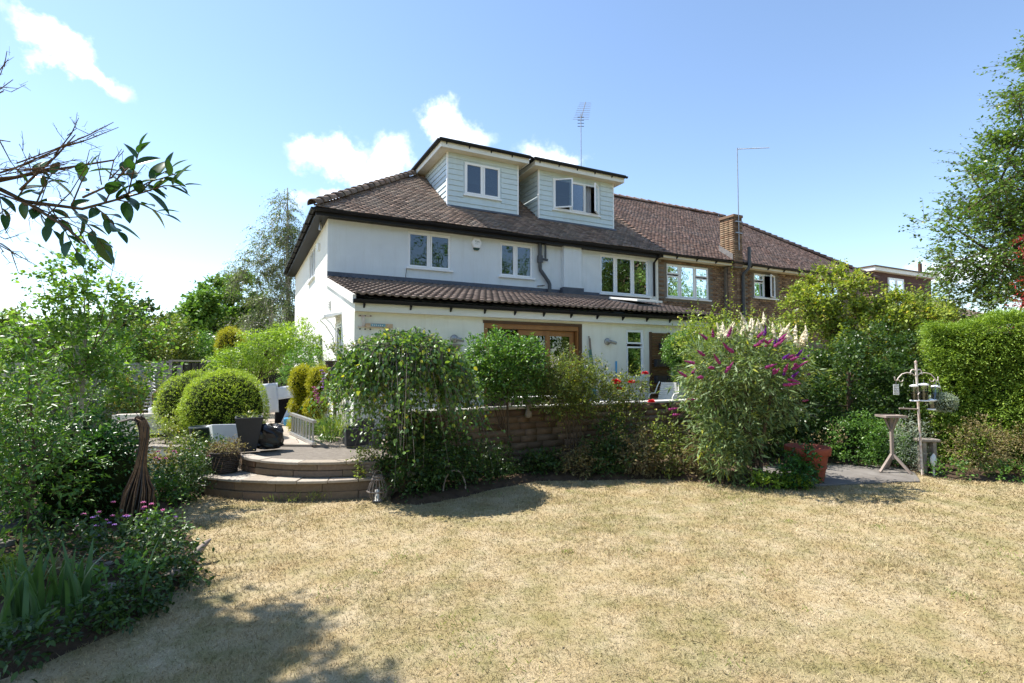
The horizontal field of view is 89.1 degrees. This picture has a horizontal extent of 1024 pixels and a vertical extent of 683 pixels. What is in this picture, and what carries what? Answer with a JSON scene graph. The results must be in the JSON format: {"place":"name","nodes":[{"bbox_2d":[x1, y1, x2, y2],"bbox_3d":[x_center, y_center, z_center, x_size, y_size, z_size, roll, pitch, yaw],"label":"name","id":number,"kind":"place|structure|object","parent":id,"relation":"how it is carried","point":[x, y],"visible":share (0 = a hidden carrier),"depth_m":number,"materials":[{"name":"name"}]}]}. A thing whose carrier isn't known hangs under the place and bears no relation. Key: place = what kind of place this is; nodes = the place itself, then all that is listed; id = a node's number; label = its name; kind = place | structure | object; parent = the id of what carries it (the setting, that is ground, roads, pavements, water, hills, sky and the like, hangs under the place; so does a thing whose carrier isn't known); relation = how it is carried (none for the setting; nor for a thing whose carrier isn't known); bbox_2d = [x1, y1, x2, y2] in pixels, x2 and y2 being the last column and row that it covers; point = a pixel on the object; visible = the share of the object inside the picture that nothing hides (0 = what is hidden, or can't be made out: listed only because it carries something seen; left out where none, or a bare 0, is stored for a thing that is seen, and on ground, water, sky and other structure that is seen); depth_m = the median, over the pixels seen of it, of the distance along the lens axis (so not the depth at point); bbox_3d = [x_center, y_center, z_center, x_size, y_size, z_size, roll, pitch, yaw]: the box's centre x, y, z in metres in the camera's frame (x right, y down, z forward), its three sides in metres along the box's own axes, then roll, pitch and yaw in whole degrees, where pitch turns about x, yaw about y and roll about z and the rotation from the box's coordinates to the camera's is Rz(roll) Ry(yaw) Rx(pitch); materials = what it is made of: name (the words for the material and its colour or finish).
{"place":"outdoors","nodes":[
{"label":"outdoors","id":0,"kind":"place"},
{"bbox_2d":[0,46,200,276],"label":"overhanging branch","id":1,"kind":"object","parent":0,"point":[103,249],"visible":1,"depth_m":1.79,"materials":[{"name":"green plant"}]},
{"bbox_2d":[0,369,1023,682],"bbox_3d":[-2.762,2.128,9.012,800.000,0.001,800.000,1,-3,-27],"label":"lawn","id":2,"kind":"structure","parent":0,"point":[566,607],"depth_m":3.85,"materials":[{"name":"plant"}]},
{"bbox_2d":[0,317,86,362],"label":"shrub","id":3,"kind":"object","parent":2,"relation":"on","point":[30,336],"visible":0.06,"depth_m":13.43,"materials":[{"name":"green plant"}]},
{"bbox_2d":[0,363,182,443],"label":"garden wall","id":4,"kind":"structure","parent":2,"relation":"on","point":[139,366],"depth_m":11.54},
{"bbox_2d":[52,342,141,437],"bbox_3d":[-8.530,1.223,10.844,1.867,2.469,1.452,1,-3,-27],"label":"shrub","id":5,"kind":"object","parent":2,"relation":"on","point":[106,399],"visible":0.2,"depth_m":10.76,"materials":[{"name":"green plant"}]},
{"bbox_2d":[0,472,205,679],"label":"soil bed","id":6,"kind":"object","parent":2,"relation":"on","point":[60,648],"visible":0.09,"depth_m":3.93,"materials":[{"name":"brown soil"}]},
{"bbox_2d":[0,533,51,602],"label":"bedding plant","id":7,"kind":"object","parent":6,"relation":"on","point":[4,558],"visible":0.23,"depth_m":3.98,"materials":[{"name":"green plant"}]},
{"bbox_2d":[0,357,83,465],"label":"shrub","id":8,"kind":"object","parent":6,"relation":"on","point":[5,395],"visible":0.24,"depth_m":5.98,"materials":[{"name":"green plant"}]},
{"bbox_2d":[0,603,83,682],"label":"edging plant","id":9,"kind":"object","parent":6,"relation":"on","point":[28,626],"visible":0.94,"depth_m":3.01,"materials":[{"name":"green plant"}]},
{"bbox_2d":[0,339,118,546],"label":"shrub","id":10,"kind":"object","parent":6,"relation":"on","point":[11,426],"visible":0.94,"depth_m":4.85,"materials":[{"name":"green plant"}]},
{"bbox_2d":[10,517,125,568],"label":"bedding plant","id":11,"kind":"object","parent":6,"relation":"on","point":[52,535],"visible":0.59,"depth_m":4.38,"materials":[{"name":"green plant"}]},
{"bbox_2d":[0,529,158,639],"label":"iris clump","id":12,"kind":"object","parent":6,"relation":"on","point":[26,592],"visible":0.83,"depth_m":3.35,"materials":[{"name":"green plant"}]},
{"bbox_2d":[0,400,164,530],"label":"laurel bush","id":13,"kind":"object","parent":6,"relation":"on","point":[111,445],"visible":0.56,"depth_m":5.42,"materials":[{"name":"green plant"}]},
{"bbox_2d":[0,232,194,428],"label":"birch sapling","id":14,"kind":"object","parent":6,"relation":"on","point":[115,362],"visible":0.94,"depth_m":6.34,"materials":[{"name":"green plant"}]},
{"bbox_2d":[10,233,167,374],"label":"birch shoots","id":15,"kind":"object","parent":14,"relation":"attached to","point":[93,348],"visible":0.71,"depth_m":6.45,"materials":[{"name":"green plant"}]},
{"bbox_2d":[46,577,152,640],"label":"edging plant","id":16,"kind":"object","parent":6,"relation":"on","point":[96,608],"visible":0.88,"depth_m":3.35,"materials":[{"name":"green plant"}]},
{"bbox_2d":[67,536,174,608],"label":"bedding plant","id":17,"kind":"object","parent":6,"relation":"on","point":[135,562],"visible":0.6,"depth_m":3.80,"materials":[{"name":"green plant"}]},
{"bbox_2d":[70,508,192,571],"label":"bedding plant","id":18,"kind":"object","parent":6,"relation":"on","point":[122,533],"visible":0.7,"depth_m":4.28,"materials":[{"name":"green plant"}]},
{"bbox_2d":[116,410,155,534],"bbox_3d":[-3.737,1.317,5.154,0.358,1.276,0.296,1,-3,-27],"label":"willow bird sculpture","id":19,"kind":"object","parent":6,"relation":"on","point":[139,488],"visible":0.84,"depth_m":5.12,"materials":[{"name":"brown wicker"}]},
{"bbox_2d":[88,565,185,619],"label":"edging plant","id":20,"kind":"object","parent":6,"relation":"on","point":[155,607],"visible":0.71,"depth_m":3.63,"materials":[{"name":"green plant"}]},
{"bbox_2d":[115,503,199,547],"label":"bedding plant","id":21,"kind":"object","parent":6,"relation":"on","point":[173,532],"visible":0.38,"depth_m":4.92,"materials":[{"name":"green plant"}]},
{"bbox_2d":[108,524,214,581],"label":"bedding plant","id":22,"kind":"object","parent":6,"relation":"on","point":[179,547],"visible":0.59,"depth_m":4.27,"materials":[{"name":"green plant"}]},
{"bbox_2d":[150,466,203,507],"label":"border plant","id":23,"kind":"object","parent":6,"relation":"on","point":[171,483],"visible":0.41,"depth_m":6.37,"materials":[{"name":"green plant"}]},
{"bbox_2d":[143,546,214,593],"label":"edging plant","id":24,"kind":"object","parent":6,"relation":"on","point":[185,563],"visible":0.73,"depth_m":4.01,"materials":[{"name":"green plant"}]},
{"bbox_2d":[151,427,211,476],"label":"border plant","id":25,"kind":"object","parent":6,"relation":"on","point":[186,443],"visible":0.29,"depth_m":7.68,"materials":[{"name":"green plant"}]},
{"bbox_2d":[149,446,221,502],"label":"border plant","id":26,"kind":"object","parent":6,"relation":"on","point":[193,462],"visible":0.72,"depth_m":6.67,"materials":[{"name":"green plant"}]},
{"bbox_2d":[172,432,236,490],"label":"border plant","id":27,"kind":"object","parent":6,"relation":"on","point":[192,443],"visible":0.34,"depth_m":7.19,"materials":[{"name":"green plant"}]},
{"bbox_2d":[78,324,158,362],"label":"shrub","id":28,"kind":"object","parent":2,"relation":"on","point":[137,359],"visible":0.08,"depth_m":15.00,"materials":[{"name":"green plant"}]},
{"bbox_2d":[94,360,165,438],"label":"shrub","id":29,"kind":"object","parent":2,"relation":"on","point":[127,407],"visible":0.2,"depth_m":10.78,"materials":[{"name":"green plant"}]},
{"bbox_2d":[80,297,194,360],"bbox_3d":[-18.018,0.295,25.695,5.374,5.164,4.449,-1,-3,14],"label":"tree","id":30,"kind":"object","parent":2,"relation":"on","point":[150,307],"visible":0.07,"depth_m":25.23,"materials":[{"name":"green plant"}]},
{"bbox_2d":[125,310,205,364],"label":"shrub","id":31,"kind":"object","parent":2,"relation":"on","point":[169,352],"visible":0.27,"depth_m":15.65,"materials":[{"name":"green plant"}]},
{"bbox_2d":[171,328,226,368],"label":"shrub","id":32,"kind":"object","parent":2,"relation":"on","point":[209,347],"visible":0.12,"depth_m":16.59,"materials":[{"name":"green plant"}]},
{"bbox_2d":[166,269,276,372],"bbox_3d":[-14.248,-0.465,25.860,5.385,6.718,4.328,1,-3,-27],"label":"sycamore tree","id":33,"kind":"object","parent":2,"relation":"on","point":[204,309],"visible":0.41,"depth_m":24.92,"materials":[{"name":"green plant"}]},
{"bbox_2d":[213,324,246,367],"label":"golden conifer","id":34,"kind":"object","parent":2,"relation":"on","point":[229,338],"visible":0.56,"depth_m":15.80,"materials":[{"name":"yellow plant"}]},
{"bbox_2d":[215,284,294,382],"bbox_3d":[-10.371,0.204,22.567,4.735,5.727,3.662,1,-3,-17],"label":"birch tree","id":35,"kind":"object","parent":2,"relation":"on","point":[289,314],"visible":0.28,"depth_m":22.28,"materials":[{"name":"green plant"}]},
{"bbox_2d":[209,188,305,364],"bbox_3d":[-11.072,-2.225,23.865,5.374,10.038,3.493,0,-3,-8],"label":"birch tree","id":36,"kind":"object","parent":2,"relation":"on","point":[286,235],"visible":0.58,"depth_m":23.70,"materials":[{"name":"green plant"}]},
{"bbox_2d":[128,412,415,500],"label":"terrace","id":37,"kind":"structure","parent":2,"relation":"on","point":[296,465],"depth_m":6.79,"materials":[{"name":"beige stone"}]},
{"bbox_2d":[131,408,190,444],"bbox_3d":[-5.731,1.389,8.549,1.027,0.612,0.796,1,-3,-27],"label":"maple","id":38,"kind":"object","parent":37,"relation":"on","point":[168,425],"visible":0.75,"depth_m":8.54,"materials":[{"name":"green plant"}]},
{"bbox_2d":[151,369,212,434],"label":"clipped bush","id":39,"kind":"object","parent":37,"relation":"on","point":[170,395],"visible":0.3,"depth_m":9.22,"materials":[{"name":"green plant"}]},
{"bbox_2d":[206,424,237,444],"bbox_3d":[-4.471,1.446,8.060,0.408,0.300,0.408,6,-15,-41],"label":"white crate","id":40,"kind":"object","parent":37,"relation":"on","point":[227,430],"visible":0.52,"depth_m":7.92,"materials":[{"name":"plastic"}]},
{"bbox_2d":[175,365,270,431],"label":"clipped bush","id":41,"kind":"object","parent":37,"relation":"on","point":[215,397],"visible":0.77,"depth_m":8.59,"materials":[{"name":"green plant"}]},
{"bbox_2d":[209,449,241,474],"bbox_3d":[-3.907,1.642,7.097,0.391,0.300,0.392,1,-3,-27],"label":"wicker planter","id":42,"kind":"object","parent":37,"relation":"on","point":[226,467],"visible":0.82,"depth_m":6.96,"materials":[{"name":"brown wicker"}]},
{"bbox_2d":[235,415,262,451],"bbox_3d":[-3.876,1.357,7.666,0.368,0.500,0.368,1,-3,-27],"label":"tapered planter","id":43,"kind":"object","parent":37,"relation":"on","point":[248,430],"visible":0.88,"depth_m":7.54,"materials":[{"name":"plastic"}]},
{"bbox_2d":[257,423,283,449],"bbox_3d":[-3.659,1.426,7.846,0.428,0.378,0.354,1,-3,-27],"label":"compost bag","id":44,"kind":"object","parent":37,"relation":"on","point":[271,436],"visible":0.91,"depth_m":7.72,"materials":[{"name":"black plastic"}]},
{"bbox_2d":[286,362,311,431],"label":"tiered conifer","id":45,"kind":"object","parent":37,"relation":"on","point":[299,376],"visible":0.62,"depth_m":9.75,"materials":[{"name":"green plant"}]},
{"bbox_2d":[275,339,325,397],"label":"shrub","id":46,"kind":"object","parent":37,"relation":"on","point":[288,367],"visible":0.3,"depth_m":12.00,"materials":[{"name":"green plant"}]},
{"bbox_2d":[289,413,316,444],"bbox_3d":[-3.570,1.462,8.842,0.060,0.384,1.635,2,-3,-35],"label":"picket fence","id":47,"kind":"object","parent":37,"relation":"on","point":[303,433],"visible":0.99,"depth_m":8.73,"materials":[{"name":"wood"}]},
{"bbox_2d":[302,364,331,434],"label":"tiered conifer","id":48,"kind":"object","parent":37,"relation":"on","point":[316,379],"visible":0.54,"depth_m":9.47,"materials":[{"name":"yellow plant"}]},
{"bbox_2d":[283,137,724,435],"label":"house","id":49,"kind":"structure","parent":2,"relation":"on","point":[397,251],"depth_m":13.83,"materials":[{"name":"paint"}]},
{"bbox_2d":[406,231,453,272],"bbox_3d":[-2.150,-2.333,13.586,1.270,0.975,0.160,1,-3,-27],"label":"window","id":50,"kind":"structure","parent":49,"relation":"in","point":[431,252],"depth_m":13.59,"materials":[{"name":"white plastic"}]},
{"bbox_2d":[463,162,501,200],"bbox_3d":[-0.891,-4.682,15.326,1.220,0.985,0.220,1,-3,-27],"label":"window","id":51,"kind":"structure","parent":49,"relation":"in","point":[481,181],"depth_m":15.25,"materials":[{"name":"white plastic"}]},
{"bbox_2d":[498,243,535,279],"bbox_3d":[0.129,-2.266,14.750,1.150,0.985,0.160,1,-3,-27],"label":"window","id":52,"kind":"structure","parent":49,"relation":"in","point":[515,260],"depth_m":14.76,"materials":[{"name":"white plastic"}]},
{"bbox_2d":[483,320,581,406],"bbox_3d":[0.442,0.674,10.786,2.340,2.145,0.160,1,-3,-27],"label":"sliding door","id":53,"kind":"structure","parent":49,"relation":"in","point":[554,335],"depth_m":10.97,"materials":[{"name":"brown wood"}]},
{"bbox_2d":[552,178,600,217],"bbox_3d":[2.119,-4.627,16.721,1.870,1.050,0.621,1,-3,-27],"label":"window","id":54,"kind":"structure","parent":49,"relation":"in","point":[567,193],"depth_m":16.70,"materials":[{"name":"white plastic"}]},
{"bbox_2d":[599,254,651,297],"bbox_3d":[3.553,-2.056,16.569,2.050,1.280,0.292,1,-3,-27],"label":"window","id":55,"kind":"structure","parent":49,"relation":"in","point":[619,276],"depth_m":16.52,"materials":[{"name":"white plastic"}]},
{"bbox_2d":[626,329,648,380],"bbox_3d":[2.803,0.307,12.029,0.640,1.210,0.290,1,-3,-27],"label":"window","id":56,"kind":"structure","parent":49,"relation":"in","point":[634,355],"depth_m":12.00,"materials":[{"name":"white plastic"}]},
{"bbox_2d":[649,332,670,398],"bbox_3d":[3.488,0.562,12.255,0.615,1.560,0.048,1,-3,-27],"label":"door","id":57,"kind":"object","parent":49,"relation":"attached to","point":[655,352],"visible":0.64,"depth_m":12.19,"materials":[{"name":"brown wood"}]},
{"bbox_2d":[386,398,730,477],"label":"retaining wall","id":58,"kind":"structure","parent":2,"relation":"on","point":[534,431],"depth_m":8.69,"materials":[{"name":"brick"}]},
{"bbox_2d":[390,451,802,504],"bbox_3d":[1.507,2.032,7.554,6.570,0.120,3.150,1,-3,-27],"label":"soil bed","id":59,"kind":"object","parent":2,"relation":"on","point":[454,493],"visible":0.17,"depth_m":7.60,"materials":[{"name":"brown soil"}]},
{"bbox_2d":[296,326,512,491],"bbox_3d":[-1.255,0.913,6.987,3.000,2.253,2.410,1,-3,-27],"label":"weeping tree","id":60,"kind":"object","parent":59,"relation":"on","point":[388,363],"visible":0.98,"depth_m":6.64,"materials":[{"name":"green plant"}]},
{"bbox_2d":[366,396,489,503],"bbox_3d":[-1.153,1.395,6.997,1.594,1.390,1.108,2,-3,-36],"label":"shrub","id":61,"kind":"object","parent":59,"relation":"on","point":[418,448],"visible":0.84,"depth_m":6.81,"materials":[{"name":"green plant"}]},
{"bbox_2d":[443,436,527,484],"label":"shrub","id":62,"kind":"object","parent":59,"relation":"on","point":[494,460],"visible":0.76,"depth_m":7.58,"materials":[{"name":"green plant"}]},
{"bbox_2d":[458,324,560,470],"bbox_3d":[-0.077,0.897,8.232,1.768,2.394,1.381,1,-3,-27],"label":"standard tree","id":63,"kind":"object","parent":59,"relation":"on","point":[503,385],"visible":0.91,"depth_m":8.08,"materials":[{"name":"green plant"}]},
{"bbox_2d":[518,443,571,477],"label":"border plant","id":64,"kind":"object","parent":59,"relation":"on","point":[543,461],"visible":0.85,"depth_m":7.99,"materials":[{"name":"green plant"}]},
{"bbox_2d":[548,439,609,481],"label":"border plant","id":65,"kind":"object","parent":59,"relation":"on","point":[584,462],"visible":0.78,"depth_m":7.91,"materials":[{"name":"green plant"}]},
{"bbox_2d":[524,343,634,467],"bbox_3d":[1.028,1.044,8.367,1.706,2.110,1.271,1,-3,-14],"label":"shrub","id":66,"kind":"object","parent":59,"relation":"on","point":[569,398],"visible":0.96,"depth_m":8.22,"materials":[{"name":"green plant"}]},
{"bbox_2d":[565,427,638,478],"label":"border plant","id":67,"kind":"object","parent":59,"relation":"on","point":[603,453],"visible":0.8,"depth_m":7.96,"materials":[{"name":"green plant"}]},
{"bbox_2d":[587,403,642,475],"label":"border plant","id":68,"kind":"object","parent":59,"relation":"on","point":[617,421],"visible":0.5,"depth_m":8.32,"materials":[{"name":"green plant"}]},
{"bbox_2d":[591,365,660,448],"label":"rose bush","id":69,"kind":"object","parent":59,"relation":"on","point":[630,381],"visible":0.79,"depth_m":8.68,"materials":[{"name":"green plant"}]},
{"bbox_2d":[611,420,675,480],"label":"border plant","id":70,"kind":"object","parent":59,"relation":"on","point":[648,459],"visible":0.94,"depth_m":7.92,"materials":[{"name":"green plant"}]},
{"bbox_2d":[626,402,694,479],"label":"border plant","id":71,"kind":"object","parent":59,"relation":"on","point":[659,431],"visible":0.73,"depth_m":8.09,"materials":[{"name":"green plant"}]},
{"bbox_2d":[663,430,720,479],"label":"border plant","id":72,"kind":"object","parent":59,"relation":"on","point":[684,466],"visible":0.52,"depth_m":7.88,"materials":[{"name":"green plant"}]},
{"bbox_2d":[690,409,757,486],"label":"perennial clump","id":73,"kind":"object","parent":59,"relation":"on","point":[726,456],"visible":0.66,"depth_m":7.43,"materials":[{"name":"green plant"}]},
{"bbox_2d":[657,312,834,488],"bbox_3d":[3.434,0.982,7.813,2.418,2.860,2.074,1,-3,-27],"label":"buddleia","id":74,"kind":"object","parent":59,"relation":"on","point":[747,398],"visible":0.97,"depth_m":7.52,"materials":[{"name":"green plant"}]},
{"bbox_2d":[744,464,820,490],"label":"ground cover","id":75,"kind":"object","parent":59,"relation":"on","point":[762,479],"visible":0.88,"depth_m":7.20,"materials":[{"name":"green plant"}]},
{"bbox_2d":[769,435,825,490],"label":"bedding plant","id":76,"kind":"object","parent":59,"relation":"on","point":[799,463],"visible":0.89,"depth_m":7.24,"materials":[{"name":"green plant"}]},
{"bbox_2d":[763,463,919,486],"bbox_3d":[5.218,2.105,8.250,2.474,0.076,1.470,0,-3,-9],"label":"concrete pad","id":77,"kind":"object","parent":2,"relation":"on","point":[846,474],"visible":0.58,"depth_m":7.99,"materials":[{"name":"grey concrete"}]},
{"bbox_2d":[784,443,831,482],"bbox_3d":[4.357,1.793,7.670,0.620,0.500,0.620,1,-3,-27],"label":"terracotta pot","id":78,"kind":"object","parent":77,"relation":"on","point":[824,452],"visible":0.48,"depth_m":7.46,"materials":[{"name":"ceramic"}]},
{"bbox_2d":[875,414,911,473],"bbox_3d":[6.045,1.628,8.329,0.442,0.907,0.429,-1,-3,15],"label":"bird table","id":79,"kind":"object","parent":77,"relation":"on","point":[891,425],"visible":1,"depth_m":8.26,"materials":[{"name":"brown wood"}]},
{"bbox_2d":[709,441,1023,482],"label":"soil bed","id":80,"kind":"object","parent":2,"relation":"on","point":[967,474],"visible":0.11,"depth_m":8.49,"materials":[{"name":"brown soil"}]},
{"bbox_2d":[664,291,834,449],"bbox_3d":[4.563,0.428,10.133,3.337,3.504,1.822,1,-3,-13],"label":"shrub","id":81,"kind":"object","parent":80,"relation":"on","point":[692,324],"visible":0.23,"depth_m":10.09,"materials":[{"name":"green plant"}]},
{"bbox_2d":[696,359,831,465],"bbox_3d":[4.478,1.243,9.505,2.746,1.921,1.814,1,-3,-27],"label":"shrub","id":82,"kind":"object","parent":80,"relation":"on","point":[780,442],"visible":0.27,"depth_m":9.25,"materials":[{"name":"green plant"}]},
{"bbox_2d":[677,337,851,452],"bbox_3d":[5.058,1.076,10.409,3.913,2.334,1.834,1,-3,-15],"label":"shrub","id":83,"kind":"object","parent":80,"relation":"on","point":[808,402],"visible":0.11,"depth_m":10.10,"materials":[{"name":"green plant"}]},
{"bbox_2d":[756,313,948,455],"bbox_3d":[6.339,0.836,9.933,3.754,2.765,2.326,0,-3,4],"label":"shrub","id":84,"kind":"object","parent":80,"relation":"on","point":[899,361],"visible":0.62,"depth_m":9.61,"materials":[{"name":"green plant"}]},
{"bbox_2d":[821,407,916,467],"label":"perennial clump","id":85,"kind":"object","parent":80,"relation":"on","point":[875,429],"visible":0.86,"depth_m":8.85,"materials":[{"name":"green plant"}]},
{"bbox_2d":[815,359,933,457],"bbox_3d":[7.475,1.186,10.425,3.326,2.114,2.341,1,-3,-27],"label":"shrub","id":86,"kind":"object","parent":80,"relation":"on","point":[893,400],"visible":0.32,"depth_m":9.72,"materials":[{"name":"green plant"}]},
{"bbox_2d":[876,411,936,470],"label":"perennial clump","id":87,"kind":"object","parent":80,"relation":"on","point":[905,447],"visible":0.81,"depth_m":8.44,"materials":[{"name":"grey plant"}]},
{"bbox_2d":[914,438,940,473],"bbox_3d":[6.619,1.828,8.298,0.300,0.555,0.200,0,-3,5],"label":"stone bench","id":88,"kind":"object","parent":80,"relation":"on","point":[932,445],"visible":0.65,"depth_m":8.24,"materials":[{"name":"grey stone"}]},
{"bbox_2d":[905,305,1023,468],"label":"conifer hedge","id":89,"kind":"object","parent":80,"relation":"on","point":[982,373],"visible":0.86,"depth_m":8.69,"materials":[{"name":"green plant"}]},
{"bbox_2d":[920,453,1023,483],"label":"ground cover","id":90,"kind":"object","parent":80,"relation":"on","point":[1001,469],"visible":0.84,"depth_m":7.83,"materials":[{"name":"green plant"}]},
{"bbox_2d":[936,412,1023,477],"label":"shrub","id":91,"kind":"object","parent":80,"relation":"on","point":[1005,441],"visible":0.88,"depth_m":8.04,"materials":[{"name":"green plant"}]},
{"bbox_2d":[773,258,963,439],"bbox_3d":[8.204,0.151,11.949,4.239,4.221,2.566,0,-3,-6],"label":"fruit tree","id":92,"kind":"object","parent":2,"relation":"on","point":[863,310],"visible":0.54,"depth_m":11.64,"materials":[{"name":"green plant"}]},
{"bbox_2d":[898,29,1023,333],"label":"beech tree","id":93,"kind":"object","parent":2,"relation":"on","point":[1005,215],"visible":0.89,"depth_m":13.01,"materials":[{"name":"green plant"}]},
{"bbox_2d":[0,0,1023,359],"label":"sky","id":94,"kind":"structure","parent":0,"point":[850,100],"materials":[{"name":"blue"}]},
{"bbox_2d":[581,193,879,406],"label":"house","id":95,"kind":"structure","parent":0,"point":[702,257],"depth_m":19.27,"materials":[{"name":"red ceramic"}]},
{"bbox_2d":[666,264,711,301],"bbox_3d":[5.979,-2.000,17.809,2.060,1.200,0.292,1,-3,-27],"label":"window","id":96,"kind":"structure","parent":95,"relation":"in","point":[689,284],"depth_m":17.77,"materials":[{"name":"white plastic"}]},
{"bbox_2d":[753,273,778,299],"bbox_3d":[9.515,-2.058,19.524,1.348,0.970,0.394,1,-3,-18],"label":"window","id":97,"kind":"structure","parent":95,"relation":"in","point":[759,287],"depth_m":19.47,"materials":[{"name":"white plastic"}]},
{"bbox_2d":[857,263,1002,390],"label":"house","id":98,"kind":"structure","parent":0,"point":[896,276],"depth_m":37.18,"materials":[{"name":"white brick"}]},
{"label":"terrace floor","id":99,"kind":"structure","parent":0,"visible":0},
{"bbox_2d":[660,328,713,395],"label":"ball topiary","id":100,"kind":"object","parent":99,"relation":"on","point":[674,360],"visible":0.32,"depth_m":10.94,"materials":[{"name":"green plant"}]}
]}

